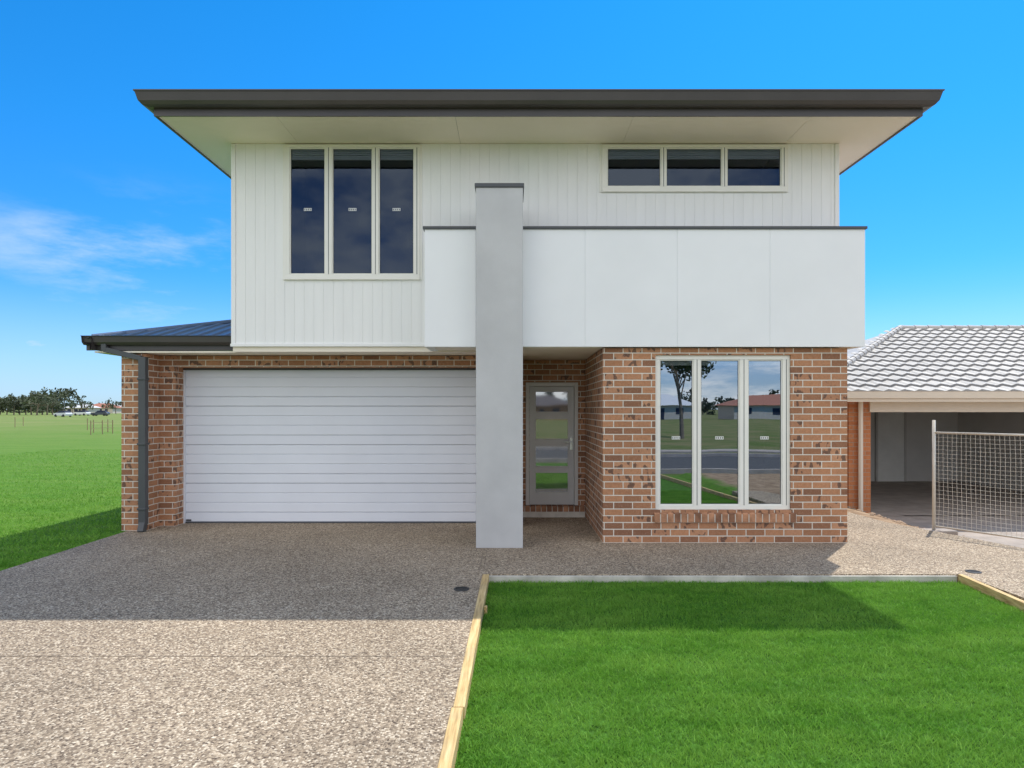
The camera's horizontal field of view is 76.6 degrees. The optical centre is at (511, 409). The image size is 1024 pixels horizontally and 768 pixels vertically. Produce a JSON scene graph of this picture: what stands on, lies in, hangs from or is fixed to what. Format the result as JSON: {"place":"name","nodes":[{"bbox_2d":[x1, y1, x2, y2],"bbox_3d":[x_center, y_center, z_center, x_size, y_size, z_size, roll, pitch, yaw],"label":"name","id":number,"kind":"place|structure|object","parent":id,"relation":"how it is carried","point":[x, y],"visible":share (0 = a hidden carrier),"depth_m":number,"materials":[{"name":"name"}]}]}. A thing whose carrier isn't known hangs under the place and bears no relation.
{"place":"outdoors","nodes":[
{"label":"outdoors","id":0,"kind":"place"},
{"bbox_2d":[0,448,123,570],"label":"side lawn","id":1,"kind":"structure","parent":0,"point":[18,561],"depth_m":10.35,"materials":[{"name":"green plant"}]},
{"bbox_2d":[0,523,487,767],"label":"driveway","id":2,"kind":"structure","parent":0,"point":[263,645],"depth_m":4.63,"materials":[{"name":"grey gravel"}]},
{"bbox_2d":[454,586,468,590],"bbox_3d":[-0.475,1.685,6.100,0.148,0.010,0.148,0,0,0],"label":"floor drain","id":3,"kind":"object","parent":2,"relation":"on","point":[461,588],"visible":1,"depth_m":6.09,"materials":[{"name":"black plastic"}]},
{"bbox_2d":[479,543,638,573],"bbox_3d":[-1.420,1.688,5.438,7.623,0.004,2.835,0,0,-35],"label":"joint line","id":4,"kind":"object","parent":2,"relation":"on","point":[615,543],"visible":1,"depth_m":7.25,"materials":[{"name":"grey concrete"}]},
{"bbox_2d":[0,410,912,567],"bbox_3d":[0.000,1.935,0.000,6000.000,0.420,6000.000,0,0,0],"label":"ground","id":5,"kind":"structure","parent":0,"point":[44,432],"depth_m":20.38,"materials":[{"name":"green plant"}]},
{"bbox_2d":[0,387,120,414],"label":"distant trees","id":6,"kind":"object","parent":5,"relation":"on","point":[39,402],"visible":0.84,"depth_m":210.98,"materials":[{"name":"green plant"}]},
{"bbox_2d":[53,411,72,416],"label":"parked car","id":7,"kind":"object","parent":5,"relation":"on","point":[64,413],"visible":1,"depth_m":155.30,"materials":[{"name":"paint"}]},
{"bbox_2d":[23,417,112,434],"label":"stake fence","id":8,"kind":"object","parent":5,"relation":"on","point":[93,422],"visible":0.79,"depth_m":46.66,"materials":[{"name":"brown wood"}]},
{"bbox_2d":[73,411,90,415],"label":"parked car","id":9,"kind":"object","parent":5,"relation":"on","point":[83,413],"visible":0.92,"depth_m":189.19,"materials":[{"name":"paint"}]},
{"bbox_2d":[66,408,99,412],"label":"walls","id":10,"kind":"structure","parent":5,"relation":"on","point":[93,410],"depth_m":257.72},
{"bbox_2d":[67,409,85,411],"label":"windows and door","id":11,"kind":"structure","parent":10,"relation":"attached to","point":[75,410],"depth_m":256.47,"materials":[{"name":"black glass"}]},
{"bbox_2d":[64,404,100,407],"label":"roof","id":12,"kind":"structure","parent":10,"relation":"on","point":[78,406],"depth_m":257.68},
{"bbox_2d":[90,411,109,415],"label":"parked car","id":13,"kind":"object","parent":5,"relation":"on","point":[103,413],"visible":1,"depth_m":177.29,"materials":[{"name":"paint"}]},
{"bbox_2d":[100,408,120,412],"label":"walls","id":14,"kind":"structure","parent":5,"relation":"on","point":[110,410],"depth_m":295.50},
{"bbox_2d":[94,403,120,407],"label":"roof","id":15,"kind":"structure","parent":14,"relation":"on","point":[98,405],"depth_m":298.68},
{"bbox_2d":[437,574,488,767],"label":"timber edging","id":16,"kind":"object","parent":5,"relation":"on","point":[448,754],"visible":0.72,"depth_m":3.92,"materials":[{"name":"brown wood"}]},
{"bbox_2d":[489,575,956,582],"bbox_3d":[2.130,1.756,6.641,4.840,0.108,0.033,0,0,0],"label":"path edge","id":17,"kind":"object","parent":5,"relation":"on","point":[715,578],"visible":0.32,"depth_m":6.62,"materials":[{"name":"concrete"}]},
{"bbox_2d":[847,402,870,512],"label":"brick wall","id":18,"kind":"structure","parent":5,"relation":"on","point":[852,454],"depth_m":13.00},
{"bbox_2d":[858,402,862,510],"bbox_3d":[6.950,0.940,12.930,0.083,2.360,0.083,0,0,0],"label":"downpipe","id":19,"kind":"object","parent":18,"relation":"attached to","point":[860,455],"visible":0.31,"depth_m":12.89,"materials":[{"name":"metal"}]},
{"bbox_2d":[847,399,1023,401],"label":"fascia","id":20,"kind":"structure","parent":18,"relation":"on","point":[935,400],"depth_m":12.50,"materials":[{"name":"beige paint"}]},
{"bbox_2d":[847,391,1023,398],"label":"gutter","id":21,"kind":"object","parent":20,"relation":"attached to","point":[935,394],"depth_m":12.41,"materials":[{"name":"beige paint"}]},
{"bbox_2d":[847,325,1023,390],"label":"tiled roof","id":22,"kind":"structure","parent":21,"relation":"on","point":[944,358],"depth_m":14.28,"materials":[{"name":"grey tile"}]},
{"bbox_2d":[869,402,1023,411],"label":"garage beam","id":23,"kind":"structure","parent":18,"relation":"on","point":[946,406],"depth_m":12.95,"materials":[{"name":"beige paint"}]},
{"bbox_2d":[847,506,963,535],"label":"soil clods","id":24,"kind":"object","parent":5,"relation":"on","point":[879,515],"visible":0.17,"depth_m":10.73,"materials":[{"name":"brown soil"}]},
{"bbox_2d":[958,574,1023,610],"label":"timber edging","id":25,"kind":"object","parent":5,"relation":"on","point":[1001,596],"visible":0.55,"depth_m":6.09,"materials":[{"name":"brown wood"}]},
{"bbox_2d":[0,0,1023,405],"label":"sky","id":26,"kind":"structure","parent":0,"point":[110,221],"materials":[{"name":"blue"}]},
{"bbox_2d":[425,229,864,346],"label":"parapet panels","id":27,"kind":"object","parent":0,"point":[693,287],"visible":0.92,"depth_m":8.15,"materials":[{"name":"white paint"}]},
{"bbox_2d":[423,226,867,231],"bbox_3d":[1.670,-2.284,8.463,5.580,0.035,0.665,0,0,0],"label":"parapet cap","id":28,"kind":"object","parent":27,"relation":"on","point":[663,227],"visible":0.33,"depth_m":8.13,"materials":[{"name":"grey metal"}]},
{"bbox_2d":[455,579,1023,767],"bbox_3d":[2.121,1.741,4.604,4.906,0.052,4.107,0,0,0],"label":"lawn","id":29,"kind":"structure","parent":0,"point":[986,625],"depth_m":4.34,"materials":[{"name":"green plant"}]},
{"bbox_2d":[483,512,1023,600],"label":"footpath","id":30,"kind":"structure","parent":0,"point":[575,546],"depth_m":7.46,"materials":[{"name":"beige concrete"}]},
{"bbox_2d":[121,348,846,542],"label":"brick walls","id":31,"kind":"structure","parent":30,"relation":"on","point":[616,442],"depth_m":8.23,"materials":[{"name":"brown brick"}]},
{"bbox_2d":[101,344,148,531],"bbox_3d":[-5.355,0.397,8.979,0.600,2.613,0.132,0,0,0],"label":"downpipe","id":32,"kind":"object","parent":31,"relation":"attached to","point":[142,443],"visible":1,"depth_m":8.96,"materials":[{"name":"grey metal"}]},
{"bbox_2d":[91,320,230,334],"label":"garage roof","id":33,"kind":"structure","parent":31,"relation":"on","point":[222,327],"depth_m":9.42,"materials":[{"name":"grey metal"}]},
{"bbox_2d":[81,335,232,350],"bbox_3d":[-4.856,-0.917,13.430,2.088,0.194,9.140,0,0,0],"label":"garage gutter","id":34,"kind":"object","parent":33,"relation":"attached to","point":[167,342],"visible":0.54,"depth_m":8.89,"materials":[{"name":"black metal"}]},
{"bbox_2d":[183,370,185,522],"bbox_3d":[-4.871,0.551,9.648,0.018,2.278,0.035,0,0,0],"label":"garage door frame","id":35,"kind":"object","parent":31,"relation":"attached to","point":[184,446],"visible":1,"depth_m":9.63,"materials":[{"name":"grey metal"}]},
{"bbox_2d":[186,370,475,521],"bbox_3d":[-2.565,0.528,9.679,4.630,2.300,0.018,0,0,0],"label":"garage door","id":36,"kind":"structure","parent":35,"relation":"in","point":[330,445],"depth_m":9.67,"materials":[{"name":"white metal"}]},
{"bbox_2d":[183,368,475,522],"bbox_3d":[-2.565,0.538,9.660,4.630,2.304,0.060,0,0,0],"label":"garage door trim","id":37,"kind":"structure","parent":31,"relation":"attached to","point":[328,369],"depth_m":9.63,"materials":[{"name":"grey metal"}]},
{"bbox_2d":[95,347,601,359],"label":"soffit","id":38,"kind":"structure","parent":31,"relation":"on","point":[556,353],"depth_m":8.95,"materials":[{"name":"white paint"}]},
{"bbox_2d":[526,382,577,504],"bbox_3d":[0.630,0.541,10.290,0.826,1.938,0.120,0,0,0],"label":"door frame","id":39,"kind":"object","parent":31,"relation":"attached to","point":[575,384],"visible":0.92,"depth_m":10.23,"materials":[{"name":"grey metal"}]},
{"bbox_2d":[530,386,573,504],"bbox_3d":[0.630,0.570,10.286,0.702,1.871,0.048,0,0,0],"label":"entry door","id":40,"kind":"structure","parent":39,"relation":"attached to","point":[551,498],"depth_m":10.27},
{"bbox_2d":[536,392,567,491],"bbox_3d":[0.630,0.512,10.285,0.506,1.584,0.001,0,0,0],"label":"door glass","id":41,"kind":"object","parent":40,"relation":"in","point":[551,429],"visible":1,"depth_m":10.29,"materials":[{"name":"clear glass"}]},
{"bbox_2d":[564,437,572,449],"bbox_3d":[0.887,0.540,10.237,0.140,0.200,0.065,0,0,0],"label":"door handle","id":42,"kind":"object","parent":40,"relation":"attached to","point":[571,443],"visible":1,"depth_m":10.26,"materials":[{"name":"silver metal"}]},
{"bbox_2d":[523,504,795,522],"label":"brick sill","id":43,"kind":"structure","parent":31,"relation":"attached to","point":[747,517],"depth_m":8.20,"materials":[{"name":"brown brick"}]},
{"bbox_2d":[523,505,796,521],"bbox_3d":[1.688,1.507,9.103,4.058,0.366,1.202,0,0,41],"label":"sill mortar","id":44,"kind":"object","parent":43,"relation":"attached to","point":[554,514],"visible":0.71,"depth_m":10.17,"materials":[{"name":"grey concrete"}]},
{"bbox_2d":[585,347,837,359],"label":"floor slab","id":45,"kind":"structure","parent":31,"relation":"on","point":[716,347],"depth_m":8.36,"materials":[{"name":"grey concrete"}]},
{"bbox_2d":[255,144,834,343],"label":"walls","id":46,"kind":"structure","parent":45,"relation":"on","point":[528,225],"depth_m":8.81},
{"bbox_2d":[292,160,412,272],"bbox_3d":[-2.165,-2.643,9.273,1.830,1.905,0.795,0,0,0],"label":"tall window room","id":47,"kind":"object","parent":46,"relation":"attached to","point":[352,228],"depth_m":9.67,"materials":[{"name":"glass"}]},
{"bbox_2d":[285,144,419,276],"bbox_3d":[-2.165,-2.692,8.830,1.830,1.805,0.090,0,0,0],"label":"tall window frame","id":48,"kind":"object","parent":46,"relation":"attached to","point":[416,208],"visible":1,"depth_m":8.79,"materials":[{"name":"beige metal"}]},
{"bbox_2d":[291,147,412,273],"bbox_3d":[-2.143,-2.692,8.799,1.718,1.715,0.030,0,0,0],"label":"tall window gasket","id":49,"kind":"object","parent":48,"relation":"attached to","point":[333,202],"depth_m":8.81,"materials":[{"name":"black rubber"}]},
{"bbox_2d":[292,150,412,159],"bbox_3d":[-2.171,-3.474,8.842,1.668,0.144,0.025,0,0,0],"label":"tall window blind","id":50,"kind":"object","parent":48,"relation":"attached to","point":[352,154],"depth_m":8.83,"materials":[{"name":"grey fabric"}]},
{"bbox_2d":[230,144,838,346],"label":"corner trim","id":51,"kind":"structure","parent":46,"relation":"attached to","point":[233,246],"depth_m":8.80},
{"bbox_2d":[236,144,833,343],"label":"weatherboard cladding","id":52,"kind":"structure","parent":46,"relation":"attached to","point":[392,298],"depth_m":8.81,"materials":[{"name":"white wood"}]},
{"bbox_2d":[602,144,786,189],"bbox_3d":[2.470,-3.288,8.830,2.500,0.615,0.090,0,0,0],"label":"strip window frame","id":53,"kind":"object","parent":52,"relation":"in","point":[606,147],"visible":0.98,"depth_m":8.79,"materials":[{"name":"beige metal"}]},
{"bbox_2d":[608,150,779,159],"bbox_3d":[2.472,-3.479,8.842,2.346,0.134,0.025,0,0,0],"label":"strip window blind","id":54,"kind":"object","parent":53,"relation":"attached to","point":[694,154],"visible":1,"depth_m":8.83,"materials":[{"name":"grey fabric"}]},
{"bbox_2d":[608,147,784,185],"bbox_3d":[2.497,-3.288,8.799,2.389,0.525,0.030,0,0,0],"label":"strip window gasket","id":55,"kind":"object","parent":53,"relation":"attached to","point":[703,149],"visible":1,"depth_m":8.81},
{"bbox_2d":[283,145,787,279],"bbox_3d":[0.320,-2.678,8.803,6.860,1.835,0.055,0,0,0],"label":"window trim","id":56,"kind":"structure","parent":46,"relation":"attached to","point":[365,278],"depth_m":8.78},
{"bbox_2d":[159,117,916,176],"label":"eave soffit","id":57,"kind":"structure","parent":46,"relation":"on","point":[212,139],"depth_m":8.43,"materials":[{"name":"beige paint"}]},
{"bbox_2d":[154,109,922,178],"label":"fascia","id":58,"kind":"structure","parent":57,"relation":"on","point":[917,113],"depth_m":7.94,"materials":[{"name":"metal"}]},
{"bbox_2d":[133,89,944,113],"bbox_3d":[0.322,-3.764,13.370,9.740,0.163,11.184,0,0,0],"label":"gutter","id":59,"kind":"object","parent":58,"relation":"attached to","point":[150,100],"visible":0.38,"depth_m":7.81,"materials":[{"name":"metal"}]},
{"bbox_2d":[608,160,778,185],"bbox_3d":[2.470,-3.237,9.273,2.500,0.715,0.795,0,0,0],"label":"strip window room","id":60,"kind":"object","parent":46,"relation":"attached to","point":[693,172],"visible":0.32,"depth_m":9.67,"materials":[{"name":"glass"}]},
{"bbox_2d":[435,347,847,350],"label":"balcony floor","id":61,"kind":"structure","parent":45,"relation":"on","point":[456,348],"depth_m":8.51,"materials":[{"name":"grey concrete"}]},
{"bbox_2d":[426,347,859,350],"bbox_3d":[1.669,-1.526,8.476,5.538,1.467,0.639,0,0,0],"label":"soffit","id":62,"kind":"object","parent":61,"relation":"on","point":[432,348],"visible":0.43,"depth_m":8.42,"materials":[{"name":"white paint"}]},
{"bbox_2d":[661,365,779,502],"bbox_3d":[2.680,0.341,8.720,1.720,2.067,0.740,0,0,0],"label":"window panes","id":63,"kind":"object","parent":31,"relation":"attached to","point":[719,417],"visible":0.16,"depth_m":9.09,"materials":[{"name":"clear glass"}]},
{"bbox_2d":[655,355,789,509],"bbox_3d":[2.680,0.290,8.305,1.720,1.967,0.090,0,0,0],"label":"front window frame","id":64,"kind":"object","parent":31,"relation":"attached to","point":[743,432],"visible":0.96,"depth_m":8.26,"materials":[{"name":"white metal"}]},
{"bbox_2d":[661,361,779,364],"bbox_3d":[2.665,-0.600,8.318,1.548,0.067,0.025,0,0,0],"label":"front window blind","id":65,"kind":"object","parent":64,"relation":"attached to","point":[720,362],"visible":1,"depth_m":8.31,"materials":[{"name":"white fabric"}]},
{"bbox_2d":[660,359,786,504],"bbox_3d":[2.696,0.290,8.274,1.605,1.857,0.030,0,0,0],"label":"front window gasket","id":66,"kind":"object","parent":64,"relation":"attached to","point":[780,445],"visible":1,"depth_m":8.29,"materials":[{"name":"black rubber"}]},
{"bbox_2d":[476,188,522,547],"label":"render column","id":67,"kind":"structure","parent":30,"relation":"on","point":[499,367],"depth_m":7.91,"materials":[{"name":"grey paint"}]},
{"bbox_2d":[475,183,523,198],"bbox_3d":[-0.153,-2.736,8.200,0.603,0.048,0.610,0,0,0],"label":"column cap","id":68,"kind":"object","parent":67,"relation":"on","point":[499,185],"visible":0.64,"depth_m":7.89,"materials":[{"name":"grey metal"}]},
{"bbox_2d":[965,570,981,573],"bbox_3d":[4.800,1.685,6.750,0.148,0.010,0.148,0,0,0],"label":"floor drain","id":69,"kind":"object","parent":30,"relation":"on","point":[974,571],"visible":1,"depth_m":6.73,"materials":[{"name":"grey metal"}]},
{"bbox_2d":[871,481,1023,515],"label":"garage floor","id":70,"kind":"structure","parent":0,"point":[910,498],"depth_m":15.29,"materials":[{"name":"concrete"}]},
{"bbox_2d":[871,412,1023,491],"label":"garage lining","id":71,"kind":"object","parent":70,"relation":"on","point":[919,446],"visible":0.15,"depth_m":18.88,"materials":[{"name":"white paint"}]},
{"bbox_2d":[875,412,906,480],"bbox_3d":[11.190,1.050,19.160,0.900,2.140,0.060,0,0,0],"label":"door frame","id":72,"kind":"object","parent":71,"relation":"attached to","point":[876,446],"visible":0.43,"depth_m":19.13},
{"bbox_2d":[878,412,903,480],"bbox_3d":[11.190,1.080,19.170,0.780,2.080,0.040,0,0,0],"label":"door","id":73,"kind":"structure","parent":72,"relation":"attached to","point":[890,446],"depth_m":19.15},
{"bbox_2d":[881,515,1023,547],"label":"neighbour driveway","id":74,"kind":"structure","parent":0,"point":[922,521],"depth_m":11.97,"materials":[{"name":"concrete"}]},
{"bbox_2d":[920,420,1023,539],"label":"fence","id":75,"kind":"object","parent":74,"relation":"on","point":[948,530],"visible":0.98,"depth_m":8.96,"materials":[{"name":"metal"}]},
{"label":"front window glass","id":76,"kind":"object","parent":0,"visible":0},
{"bbox_2d":[672,436,768,438],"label":"front window stickers","id":77,"kind":"object","parent":76,"relation":"attached to","point":[719,437],"visible":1,"depth_m":8.29,"materials":[{"name":"white paper"}]},
{"label":"tall window glass","id":78,"kind":"object","parent":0,"visible":0},
{"bbox_2d":[304,208,399,210],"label":"tall window stickers","id":79,"kind":"object","parent":78,"relation":"attached to","point":[349,208],"depth_m":8.81,"materials":[{"name":"paper"}]}
]}

